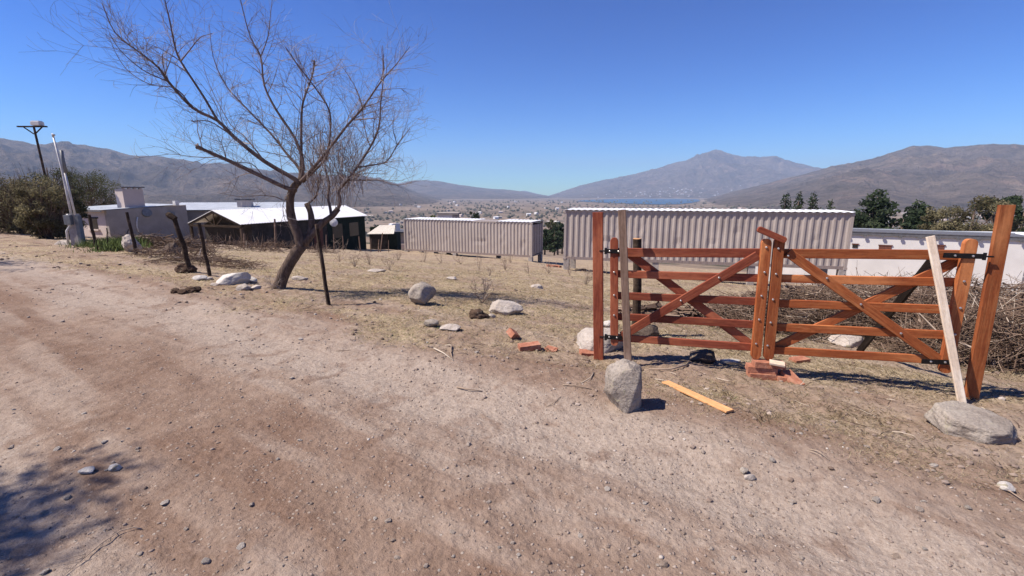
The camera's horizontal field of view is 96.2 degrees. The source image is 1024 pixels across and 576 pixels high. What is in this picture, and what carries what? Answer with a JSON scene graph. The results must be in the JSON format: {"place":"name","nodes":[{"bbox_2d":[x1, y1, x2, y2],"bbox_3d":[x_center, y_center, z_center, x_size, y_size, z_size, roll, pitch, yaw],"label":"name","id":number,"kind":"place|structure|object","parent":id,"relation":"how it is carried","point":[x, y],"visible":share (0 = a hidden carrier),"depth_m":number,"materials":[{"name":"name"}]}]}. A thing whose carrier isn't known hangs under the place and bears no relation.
{"place":"outdoors","nodes":[
{"label":"outdoors","id":0,"kind":"place"},
{"bbox_2d":[0,261,1023,575],"bbox_3d":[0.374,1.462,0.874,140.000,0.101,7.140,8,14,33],"label":"dirt road","id":1,"kind":"structure","parent":0,"point":[152,421],"depth_m":2.71,"materials":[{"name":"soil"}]},
{"bbox_2d":[78,466,94,473],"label":"rock","id":2,"kind":"object","parent":1,"relation":"on","point":[88,470],"visible":1,"depth_m":2.69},
{"bbox_2d":[46,527,141,575],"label":"stick","id":3,"kind":"object","parent":1,"relation":"on","point":[95,548],"visible":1,"depth_m":2.10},
{"bbox_2d":[108,463,121,470],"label":"rock","id":4,"kind":"object","parent":1,"relation":"on","point":[114,467],"visible":1,"depth_m":2.73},
{"bbox_2d":[185,286,200,292],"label":"dirt clod","id":5,"kind":"object","parent":1,"relation":"on","point":[190,289],"visible":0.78,"depth_m":7.61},
{"bbox_2d":[604,359,641,413],"bbox_3d":[0.870,0.775,3.518,0.292,0.427,0.244,0,12,0],"label":"boulder","id":6,"kind":"object","parent":1,"relation":"on","point":[623,385],"visible":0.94,"depth_m":3.44,"materials":[{"name":"stone"}]},
{"bbox_2d":[744,474,755,480],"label":"rock","id":7,"kind":"object","parent":1,"relation":"on","point":[749,477],"visible":1,"depth_m":2.65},
{"bbox_2d":[0,228,1023,503],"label":"ground","id":8,"kind":"structure","parent":0,"point":[692,378],"depth_m":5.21,"materials":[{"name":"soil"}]},
{"bbox_2d":[17,121,47,178],"bbox_3d":[-33.847,-7.532,33.163,2.052,8.625,0.400,0,12,0],"label":"transformer pole","id":9,"kind":"object","parent":8,"relation":"on","point":[38,124],"visible":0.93,"depth_m":32.42,"materials":[{"name":"brown wood"}]},
{"bbox_2d":[0,172,66,233],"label":"bush","id":10,"kind":"object","parent":8,"relation":"on","point":[9,215],"visible":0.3,"depth_m":20.20,"materials":[{"name":"green plant"}]},
{"bbox_2d":[10,182,82,238],"bbox_3d":[-18.490,-2.857,18.267,1.996,2.646,1.938,-5,13,-23],"label":"bush","id":11,"kind":"object","parent":8,"relation":"on","point":[40,216],"visible":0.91,"depth_m":17.87,"materials":[{"name":"green plant"}]},
{"bbox_2d":[12,163,90,227],"bbox_3d":[-26.509,-4.968,26.568,3.546,4.583,3.281,0,12,0],"label":"bush","id":12,"kind":"object","parent":8,"relation":"on","point":[71,176],"visible":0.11,"depth_m":26.33,"materials":[{"name":"green plant"}]},
{"bbox_2d":[39,181,89,223],"bbox_3d":[-24.012,-4.100,24.741,2.066,3.268,1.756,0,12,0],"label":"bush","id":13,"kind":"object","parent":8,"relation":"on","point":[84,215],"visible":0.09,"depth_m":24.83,"materials":[{"name":"green plant"}]},
{"bbox_2d":[51,133,85,245],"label":"meter pillar","id":14,"kind":"structure","parent":8,"relation":"on","point":[74,223],"depth_m":15.22,"materials":[{"name":"concrete"}]},
{"bbox_2d":[52,169,120,205],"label":"bush","id":15,"kind":"object","parent":8,"relation":"on","point":[97,194],"visible":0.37,"depth_m":40.80,"materials":[{"name":"green plant"}]},
{"bbox_2d":[88,215,97,248],"bbox_3d":[-12.649,-1.622,13.869,0.110,1.179,0.091,-5,13,-22],"label":"fence post","id":16,"kind":"object","parent":8,"relation":"on","point":[92,230],"visible":0.81,"depth_m":13.83,"materials":[{"name":"brown wood"}]},
{"bbox_2d":[59,234,153,252],"bbox_3d":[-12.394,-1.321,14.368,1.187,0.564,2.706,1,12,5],"label":"green weeds","id":17,"kind":"object","parent":8,"relation":"on","point":[114,246],"visible":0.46,"depth_m":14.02,"materials":[{"name":"plant"}]},
{"bbox_2d":[121,234,141,251],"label":"boulder","id":18,"kind":"object","parent":8,"relation":"on","point":[126,241],"visible":0.66,"depth_m":14.03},
{"bbox_2d":[125,212,137,254],"bbox_3d":[-10.810,-1.502,13.066,0.174,1.301,0.102,0,12,0],"label":"fence post","id":19,"kind":"object","parent":8,"relation":"on","point":[131,231],"visible":0.82,"depth_m":13.03,"materials":[{"name":"brown wood"}]},
{"bbox_2d":[82,187,189,239],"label":"grey house","id":20,"kind":"structure","parent":8,"relation":"on","point":[112,219],"depth_m":34.44,"materials":[{"name":"paint"}]},
{"bbox_2d":[86,217,99,230],"bbox_3d":[-30.370,-4.640,33.240,1.300,0.970,0.117,4,12,19],"label":"window","id":21,"kind":"structure","parent":20,"relation":"in","point":[95,225],"depth_m":33.20,"materials":[{"name":"grey glass"}]},
{"bbox_2d":[142,209,151,216],"bbox_3d":[-27.819,-5.735,34.986,0.290,0.624,0.634,7,13,30],"label":"wall dish","id":22,"kind":"object","parent":20,"relation":"attached to","point":[146,212],"depth_m":34.93,"materials":[{"name":"white plastic"}]},
{"bbox_2d":[90,229,218,251],"bbox_3d":[-13.131,-1.595,16.944,4.162,1.141,2.473,-1,12,-6],"label":"brush heap","id":23,"kind":"object","parent":8,"relation":"on","point":[159,241],"visible":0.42,"depth_m":16.91,"materials":[{"name":"plant"}]},
{"bbox_2d":[112,240,229,261],"bbox_3d":[-9.281,-0.915,12.757,3.054,0.807,2.029,-4,12,-21],"label":"brush heap","id":24,"kind":"object","parent":8,"relation":"on","point":[147,252],"visible":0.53,"depth_m":12.68,"materials":[{"name":"plant"}]},
{"bbox_2d":[162,242,180,254],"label":"rock","id":25,"kind":"object","parent":8,"relation":"on","point":[174,245],"visible":0.32,"depth_m":14.03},
{"bbox_2d":[165,212,191,272],"bbox_3d":[-6.906,-0.896,9.567,0.413,1.364,0.130,0,12,0],"label":"fence post","id":26,"kind":"object","parent":8,"relation":"on","point":[171,216],"visible":0.94,"depth_m":9.51,"materials":[{"name":"brown wood"}]},
{"bbox_2d":[174,263,197,272],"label":"dirt clod","id":27,"kind":"object","parent":8,"relation":"on","point":[181,268],"visible":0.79,"depth_m":9.60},
{"bbox_2d":[191,275,206,279],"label":"rock","id":28,"kind":"object","parent":8,"relation":"on","point":[200,277],"visible":0.98,"depth_m":8.81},
{"bbox_2d":[141,242,267,268],"bbox_3d":[-7.543,-0.731,11.417,3.004,0.817,1.999,0,12,0],"label":"brush heap","id":29,"kind":"object","parent":8,"relation":"on","point":[174,258],"visible":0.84,"depth_m":11.26,"materials":[{"name":"plant"}]},
{"bbox_2d":[197,223,211,275],"bbox_3d":[-6.186,-0.721,9.244,0.145,1.168,0.085,0,12,0],"label":"fence post","id":30,"kind":"object","parent":8,"relation":"on","point":[208,268],"visible":0.87,"depth_m":9.21,"materials":[{"name":"brown wood"}]},
{"bbox_2d":[169,229,284,252],"bbox_3d":[-12.473,-1.912,19.897,4.948,1.535,2.393,0,12,0],"label":"brush heap","id":31,"kind":"object","parent":8,"relation":"on","point":[251,246],"visible":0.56,"depth_m":19.84,"materials":[{"name":"plant"}]},
{"bbox_2d":[216,272,250,285],"bbox_3d":[-5.115,-0.120,8.405,0.617,0.307,0.324,-17,15,-11],"label":"boulder","id":32,"kind":"object","parent":8,"relation":"on","point":[235,278],"visible":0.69,"depth_m":8.33,"materials":[{"name":"stone"}]},
{"bbox_2d":[29,0,441,289],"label":"bare tree","id":33,"kind":"object","parent":8,"relation":"on","point":[299,248],"visible":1,"depth_m":7.56,"materials":[{"name":"brown plant"}]},
{"bbox_2d":[179,199,306,238],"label":"house","id":34,"kind":"structure","parent":8,"relation":"on","point":[195,210],"depth_m":41.91,"materials":[{"name":"grey metal"}]},
{"bbox_2d":[236,283,251,290],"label":"rock","id":35,"kind":"object","parent":8,"relation":"on","point":[244,286],"visible":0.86,"depth_m":7.83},
{"bbox_2d":[188,205,367,249],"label":"long house","id":36,"kind":"structure","parent":8,"relation":"on","point":[225,223],"depth_m":30.07,"materials":[{"name":"metal"}]},
{"bbox_2d":[314,229,323,247],"bbox_3d":[-13.931,-3.638,33.055,0.022,2.000,0.900,4,12,19],"label":"door","id":37,"kind":"structure","parent":36,"relation":"in","point":[321,231],"depth_m":33.28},
{"bbox_2d":[332,223,343,238],"bbox_3d":[-13.224,-4.334,34.830,0.048,1.170,1.220,4,12,19],"label":"window","id":38,"kind":"structure","parent":36,"relation":"in","point":[337,230],"depth_m":34.86,"materials":[{"name":"grey glass"}]},
{"bbox_2d":[349,221,359,236],"bbox_3d":[-12.588,-4.695,36.588,0.048,1.170,1.220,4,12,19],"label":"window","id":39,"kind":"structure","parent":36,"relation":"in","point":[353,226],"depth_m":36.56,"materials":[{"name":"grey glass"}]},
{"bbox_2d":[230,232,339,253],"bbox_3d":[-11.742,-2.253,23.846,5.499,1.684,1.931,-1,12,-3],"label":"brush heap","id":40,"kind":"object","parent":8,"relation":"on","point":[290,244],"visible":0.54,"depth_m":23.69,"materials":[{"name":"plant"}]},
{"bbox_2d":[315,224,330,304],"bbox_3d":[-2.836,-0.292,6.898,0.151,1.324,0.069,0,12,0],"label":"fence post","id":41,"kind":"object","parent":8,"relation":"on","point":[325,285],"visible":0.91,"depth_m":6.88,"materials":[{"name":"brown wood"}]},
{"bbox_2d":[367,225,400,249],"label":"shed","id":42,"kind":"structure","parent":8,"relation":"on","point":[390,235],"depth_m":41.40,"materials":[{"name":"metal"}]},
{"bbox_2d":[394,223,404,249],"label":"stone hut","id":43,"kind":"object","parent":8,"relation":"on","point":[398,229],"visible":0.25,"depth_m":47.14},
{"bbox_2d":[408,281,436,304],"bbox_3d":[-1.414,0.103,7.199,0.352,0.407,0.410,9,15,39],"label":"boulder","id":44,"kind":"object","parent":8,"relation":"on","point":[422,292],"visible":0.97,"depth_m":7.07,"materials":[{"name":"stone"}]},
{"bbox_2d":[423,319,438,326],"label":"rock","id":45,"kind":"object","parent":8,"relation":"on","point":[431,322],"visible":0.98,"depth_m":5.63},
{"bbox_2d":[440,324,460,330],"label":"rock","id":46,"kind":"object","parent":8,"relation":"on","point":[454,327],"visible":0.98,"depth_m":5.54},
{"bbox_2d":[469,308,489,318],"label":"dirt clod","id":47,"kind":"object","parent":8,"relation":"on","point":[479,313],"visible":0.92,"depth_m":6.30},
{"bbox_2d":[466,277,500,302],"bbox_3d":[-0.478,0.026,7.826,0.628,0.478,0.333,-7,14,-32],"label":"dry shrub","id":48,"kind":"object","parent":8,"relation":"on","point":[483,300],"visible":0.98,"depth_m":7.83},
{"bbox_2d":[489,299,522,315],"bbox_3d":[-0.095,0.331,7.047,0.539,0.284,0.410,9,13,13],"label":"boulder","id":49,"kind":"object","parent":8,"relation":"on","point":[506,307],"visible":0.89,"depth_m":6.92,"materials":[{"name":"stone"}]},
{"bbox_2d":[0,244,1023,546],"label":"soil crumbs","id":50,"kind":"object","parent":8,"relation":"on","point":[968,462],"visible":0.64,"depth_m":3.78,"materials":[{"name":"soil"}]},
{"bbox_2d":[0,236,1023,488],"bbox_3d":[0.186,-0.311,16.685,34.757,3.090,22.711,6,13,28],"label":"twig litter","id":51,"kind":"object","parent":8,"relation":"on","point":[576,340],"visible":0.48,"depth_m":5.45,"materials":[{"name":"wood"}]},
{"bbox_2d":[506,328,519,338],"bbox_3d":[0.020,0.535,5.293,0.146,0.074,0.114,31,11,-50],"label":"brick","id":52,"kind":"object","parent":8,"relation":"on","point":[512,333],"visible":0.94,"depth_m":5.25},
{"bbox_2d":[518,341,540,350],"bbox_3d":[0.187,0.631,4.949,0.233,0.062,0.119,-5,15,-12],"label":"brick","id":53,"kind":"object","parent":8,"relation":"on","point":[530,346],"visible":1,"depth_m":4.91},
{"bbox_2d":[538,254,542,261],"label":"footing block","id":54,"kind":"structure","parent":8,"relation":"on","point":[540,256],"depth_m":36.30,"materials":[{"name":"concrete"}]},
{"bbox_2d":[403,217,542,257],"bbox_3d":[-3.272,-4.239,37.224,11.475,2.672,2.480,5,13,22],"label":"shipping container","id":55,"kind":"object","parent":54,"relation":"on","point":[517,237],"visible":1,"depth_m":35.92,"materials":[{"name":"metal"}]},
{"bbox_2d":[533,224,537,254],"bbox_3d":[1.756,-3.654,34.587,0.118,2.350,1.080,5,13,22],"label":"door","id":56,"kind":"structure","parent":55,"relation":"in","point":[535,227],"depth_m":34.58,"materials":[{"name":"paint"}]},
{"bbox_2d":[537,223,541,253],"bbox_3d":[2.178,-3.859,35.583,0.118,2.350,1.080,5,13,22],"label":"door","id":57,"kind":"structure","parent":55,"relation":"in","point":[539,247],"depth_m":35.47,"materials":[{"name":"paint"}]},
{"bbox_2d":[570,259,575,268],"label":"footing block","id":58,"kind":"structure","parent":8,"relation":"on","point":[573,264],"depth_m":26.64,"materials":[{"name":"concrete"}]},
{"bbox_2d":[563,208,855,269],"bbox_3d":[9.417,-2.726,23.763,13.182,2.672,2.560,3,12,15],"label":"shipping container","id":59,"kind":"object","parent":58,"relation":"on","point":[728,228],"visible":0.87,"depth_m":22.48,"materials":[{"name":"metal"}]},
{"bbox_2d":[579,349,593,356],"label":"brick","id":60,"kind":"object","parent":8,"relation":"on","point":[586,352],"visible":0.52,"depth_m":4.84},
{"bbox_2d":[593,212,603,359],"bbox_3d":[0.871,0.051,4.627,0.101,1.610,0.091,1,11,15],"label":"gate post","id":61,"kind":"object","parent":8,"relation":"on","point":[598,325],"visible":0.91,"depth_m":4.57,"materials":[{"name":"red wood"}]},
{"bbox_2d":[599,237,771,358],"bbox_3d":[1.609,0.072,4.434,1.533,1.130,0.120,3,12,14],"label":"gate leaf","id":62,"kind":"object","parent":61,"relation":"attached to","point":[693,297],"visible":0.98,"depth_m":4.40,"materials":[{"name":"red wood"}]},
{"bbox_2d":[576,328,622,352],"bbox_3d":[0.983,0.601,5.182,0.566,0.320,0.580,-2,12,-11],"label":"boulder","id":63,"kind":"object","parent":8,"relation":"on","point":[585,338],"visible":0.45,"depth_m":5.00,"materials":[{"name":"stone"}]},
{"bbox_2d":[618,209,631,360],"bbox_3d":[1.079,0.035,4.373,0.076,1.546,0.032,-2,6,15],"label":"prop plank","id":64,"kind":"object","parent":8,"relation":"on","point":[624,282],"visible":0.9,"depth_m":4.35,"materials":[{"name":"brown wood"}]},
{"bbox_2d":[632,238,641,334],"bbox_3d":[1.575,0.097,5.817,0.159,1.449,0.110,0,12,0],"label":"round post","id":65,"kind":"object","parent":8,"relation":"on","point":[637,287],"visible":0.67,"depth_m":5.75,"materials":[{"name":"brown wood"}]},
{"bbox_2d":[634,324,659,335],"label":"rock","id":66,"kind":"object","parent":8,"relation":"on","point":[650,330],"visible":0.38,"depth_m":5.83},
{"bbox_2d":[651,364,688,369],"bbox_3d":[1.552,0.770,4.420,0.499,0.063,0.125,-5,13,-24],"label":"stick","id":67,"kind":"object","parent":8,"relation":"on","point":[669,368],"visible":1,"depth_m":4.36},
{"bbox_2d":[605,301,765,328],"bbox_3d":[2.946,0.446,7.552,2.672,0.523,1.313,0,12,0],"label":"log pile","id":68,"kind":"object","parent":8,"relation":"on","point":[688,311],"visible":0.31,"depth_m":7.41,"materials":[{"name":"wood"}]},
{"bbox_2d":[662,380,733,412],"bbox_3d":[1.475,0.866,3.706,0.077,0.016,0.710,-7,9,-21],"label":"pine board","id":69,"kind":"object","parent":8,"relation":"on","point":[708,401],"visible":0.98,"depth_m":3.64,"materials":[{"name":"wood"}]},
{"bbox_2d":[690,349,716,363],"bbox_3d":[1.984,0.717,4.769,0.260,0.152,0.189,3,12,15],"label":"rock","id":70,"kind":"object","parent":8,"relation":"on","point":[704,356],"visible":0.94,"depth_m":4.72,"materials":[{"name":"stone"}]},
{"bbox_2d":[720,359,740,363],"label":"rock","id":71,"kind":"object","parent":8,"relation":"on","point":[730,361],"visible":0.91,"depth_m":4.79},
{"bbox_2d":[746,266,754,284],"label":"footing block","id":72,"kind":"structure","parent":8,"relation":"on","point":[750,269],"depth_m":22.31,"materials":[{"name":"concrete"}]},
{"bbox_2d":[746,370,776,380],"bbox_3d":[2.353,0.820,4.327,0.244,0.058,0.123,2,12,9],"label":"brick","id":73,"kind":"object","parent":8,"relation":"on","point":[763,376],"visible":0.71,"depth_m":4.27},
{"bbox_2d":[745,362,777,374],"bbox_3d":[2.353,0.760,4.336,0.252,0.058,0.123,3,12,14],"label":"brick","id":74,"kind":"object","parent":73,"relation":"on","point":[749,367],"visible":0.77,"depth_m":4.29,"materials":[{"name":"brick"}]},
{"bbox_2d":[751,358,785,369],"bbox_3d":[2.404,0.709,4.301,0.264,0.058,0.124,2,12,12],"label":"brick","id":75,"kind":"object","parent":74,"relation":"on","point":[760,363],"visible":0.75,"depth_m":4.26,"materials":[{"name":"brick"}]},
{"bbox_2d":[769,359,784,367],"bbox_3d":[2.434,0.691,4.213,0.122,0.021,0.076,9,25,23],"label":"wood block","id":76,"kind":"object","parent":75,"relation":"on","point":[777,363],"depth_m":4.20,"materials":[{"name":"beige wood"}]},
{"bbox_2d":[777,369,786,381],"bbox_3d":[2.530,0.827,4.291,0.113,0.058,0.224,5,12,21],"label":"brick","id":77,"kind":"object","parent":8,"relation":"on","point":[781,377],"visible":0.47,"depth_m":4.21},
{"bbox_2d":[779,369,804,384],"bbox_3d":[2.555,0.830,4.190,0.102,0.054,0.203,-2,32,-9],"label":"brick","id":78,"kind":"object","parent":8,"relation":"on","point":[790,375],"visible":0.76,"depth_m":4.18,"materials":[{"name":"brick"}]},
{"bbox_2d":[789,356,810,362],"bbox_3d":[3.147,0.791,5.026,0.204,0.053,0.103,-4,18,-17],"label":"brick","id":79,"kind":"object","parent":8,"relation":"on","point":[799,359],"visible":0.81,"depth_m":5.00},
{"bbox_2d":[828,335,863,347],"bbox_3d":[4.598,0.720,6.271,0.438,0.180,0.301,-4,12,-18],"label":"rock","id":80,"kind":"object","parent":8,"relation":"on","point":[843,341],"visible":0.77,"depth_m":6.16,"materials":[{"name":"stone"}]},
{"bbox_2d":[698,271,1022,364],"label":"brush heap","id":81,"kind":"object","parent":8,"relation":"on","point":[803,315],"visible":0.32,"depth_m":6.84,"materials":[{"name":"plant"}]},
{"bbox_2d":[853,211,878,228],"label":"evergreen tree","id":82,"kind":"object","parent":8,"relation":"on","point":[860,221],"visible":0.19,"depth_m":46.41,"materials":[{"name":"green plant"}]},
{"bbox_2d":[850,189,900,228],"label":"leafy tree","id":83,"kind":"object","parent":8,"relation":"on","point":[881,212],"visible":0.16,"depth_m":48.72,"materials":[{"name":"green plant"}]},
{"bbox_2d":[755,228,1023,299],"bbox_3d":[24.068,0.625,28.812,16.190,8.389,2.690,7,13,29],"label":"white building","id":84,"kind":"structure","parent":8,"relation":"on","point":[866,238],"depth_m":27.26,"materials":[{"name":"paint"}]},
{"bbox_2d":[856,260,930,350],"bbox_3d":[3.976,0.267,4.831,0.036,0.074,2.254,-21,-34,10],"label":"prop plank","id":85,"kind":"object","parent":8,"relation":"on","point":[900,298],"visible":0.47,"depth_m":4.58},
{"bbox_2d":[792,267,1023,325],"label":"brush heap","id":86,"kind":"object","parent":8,"relation":"on","point":[1005,290],"visible":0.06,"depth_m":8.79,"materials":[{"name":"plant"}]},
{"bbox_2d":[896,216,922,229],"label":"evergreen tree","id":87,"kind":"object","parent":8,"relation":"on","point":[908,223],"visible":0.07,"depth_m":45.45,"materials":[{"name":"green plant"}]},
{"bbox_2d":[900,199,934,229],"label":"evergreen tree","id":88,"kind":"object","parent":8,"relation":"on","point":[919,209],"visible":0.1,"depth_m":48.93,"materials":[{"name":"green plant"}]},
{"bbox_2d":[917,205,963,229],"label":"leafy tree","id":89,"kind":"object","parent":8,"relation":"on","point":[930,217],"visible":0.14,"depth_m":45.88,"materials":[{"name":"green plant"}]},
{"bbox_2d":[925,235,966,402],"bbox_3d":[3.591,0.278,3.791,0.064,1.445,0.021,-13,4,17],"label":"prop plank","id":90,"kind":"object","parent":8,"relation":"on","point":[933,252],"visible":0.93,"depth_m":3.78,"materials":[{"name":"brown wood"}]},
{"bbox_2d":[872,286,1023,375],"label":"brush heap","id":91,"kind":"object","parent":8,"relation":"on","point":[1002,349],"visible":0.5,"depth_m":5.40,"materials":[{"name":"plant"}]},
{"bbox_2d":[924,400,1017,444],"bbox_3d":[3.242,0.944,3.241,0.450,0.139,0.444,2,17,5],"label":"boulder","id":92,"kind":"object","parent":8,"relation":"on","point":[968,421],"visible":0.98,"depth_m":3.15,"materials":[{"name":"stone"}]},
{"bbox_2d":[930,194,1023,231],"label":"leafy tree","id":93,"kind":"object","parent":8,"relation":"on","point":[953,225],"visible":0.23,"depth_m":39.49,"materials":[{"name":"green plant"}]},
{"bbox_2d":[964,205,1015,399],"bbox_3d":[3.966,0.209,3.836,0.108,1.779,0.036,2,12,15],"label":"gate post","id":94,"kind":"object","parent":8,"relation":"on","point":[998,250],"visible":0.89,"depth_m":3.80,"materials":[{"name":"orange wood"}]},
{"bbox_2d":[763,239,993,372],"bbox_3d":[3.128,0.133,4.037,1.607,1.162,0.121,3,12,14],"label":"gate leaf","id":95,"kind":"object","parent":94,"relation":"attached to","point":[964,257],"visible":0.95,"depth_m":4.04,"materials":[{"name":"orange wood"}]},
{"bbox_2d":[757,227,786,242],"bbox_3d":[2.307,-0.473,4.076,0.257,0.055,0.041,26,17,7],"label":"gate latch","id":96,"kind":"object","parent":95,"relation":"attached to","point":[772,235],"visible":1,"depth_m":4.06,"materials":[{"name":"red wood"}]},
{"bbox_2d":[972,194,1022,225],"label":"evergreen tree","id":97,"kind":"object","parent":8,"relation":"on","point":[1016,200],"visible":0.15,"depth_m":44.91,"materials":[{"name":"green plant"}]},
{"bbox_2d":[973,231,1023,294],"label":"white shed","id":98,"kind":"structure","parent":8,"relation":"on","point":[1021,233],"depth_m":32.64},
{"bbox_2d":[996,481,1015,491],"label":"rock","id":99,"kind":"object","parent":8,"relation":"on","point":[1005,485],"visible":0.94,"depth_m":2.56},
{"bbox_2d":[1013,206,1023,231],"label":"evergreen tree","id":100,"kind":"object","parent":8,"relation":"on","point":[1019,214],"visible":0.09,"depth_m":41.75,"materials":[{"name":"green plant"}]},
{"bbox_2d":[0,138,1023,212],"bbox_3d":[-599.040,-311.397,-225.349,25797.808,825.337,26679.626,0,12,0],"label":"mountains","id":101,"kind":"structure","parent":0,"point":[941,177],"depth_m":2723.59,"materials":[{"name":"stone"}]},
{"bbox_2d":[0,0,1023,195],"label":"sky","id":102,"kind":"structure","parent":0,"point":[544,97],"materials":[{"name":"blue"}]},
{"bbox_2d":[581,199,699,203],"bbox_3d":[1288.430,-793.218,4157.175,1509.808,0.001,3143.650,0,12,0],"label":"lake","id":103,"kind":"structure","parent":0,"point":[664,201],"depth_m":3579.87,"materials":[{"name":"blue liquid"}]},
{"bbox_2d":[351,197,1019,271],"bbox_3d":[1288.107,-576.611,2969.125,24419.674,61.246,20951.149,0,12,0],"label":"valley","id":104,"kind":"structure","parent":0,"point":[527,207],"depth_m":1845.36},
{"bbox_2d":[436,212,460,217],"bbox_3d":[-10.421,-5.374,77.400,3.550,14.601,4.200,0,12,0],"label":"hillside house","id":105,"kind":"structure","parent":104,"relation":"on","point":[448,214],"depth_m":74.19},
{"bbox_2d":[543,229,553,254],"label":"evergreen tree","id":106,"kind":"object","parent":104,"relation":"on","point":[545,241],"visible":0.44,"depth_m":94.12,"materials":[{"name":"green plant"}]},
{"bbox_2d":[544,219,556,251],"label":"evergreen tree","id":107,"kind":"object","parent":104,"relation":"on","point":[550,223],"visible":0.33,"depth_m":128.65,"materials":[{"name":"green plant"}]},
{"bbox_2d":[546,229,563,255],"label":"evergreen tree","id":108,"kind":"object","parent":104,"relation":"on","point":[555,240],"visible":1,"depth_m":89.31,"materials":[{"name":"green plant"}]},
{"bbox_2d":[552,222,563,254],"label":"evergreen tree","id":109,"kind":"object","parent":104,"relation":"on","point":[560,226],"visible":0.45,"depth_m":108.75,"materials":[{"name":"green plant"}]},
{"bbox_2d":[320,199,1023,236],"bbox_3d":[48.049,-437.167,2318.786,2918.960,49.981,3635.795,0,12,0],"label":"valley scrub","id":110,"kind":"object","parent":104,"relation":"on","point":[488,214],"visible":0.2,"depth_m":1698.53,"materials":[{"name":"plant"}]},
{"bbox_2d":[780,192,792,209],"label":"pine tree","id":111,"kind":"object","parent":104,"relation":"on","point":[786,203],"visible":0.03,"depth_m":73.63,"materials":[{"name":"green plant"}]},
{"bbox_2d":[793,191,805,209],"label":"pine tree","id":112,"kind":"object","parent":104,"relation":"on","point":[799,205],"visible":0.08,"depth_m":75.53,"materials":[{"name":"green plant"}]},
{"bbox_2d":[806,191,820,209],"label":"pine tree","id":113,"kind":"object","parent":104,"relation":"on","point":[813,203],"visible":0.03,"depth_m":73.58,"materials":[{"name":"green plant"}]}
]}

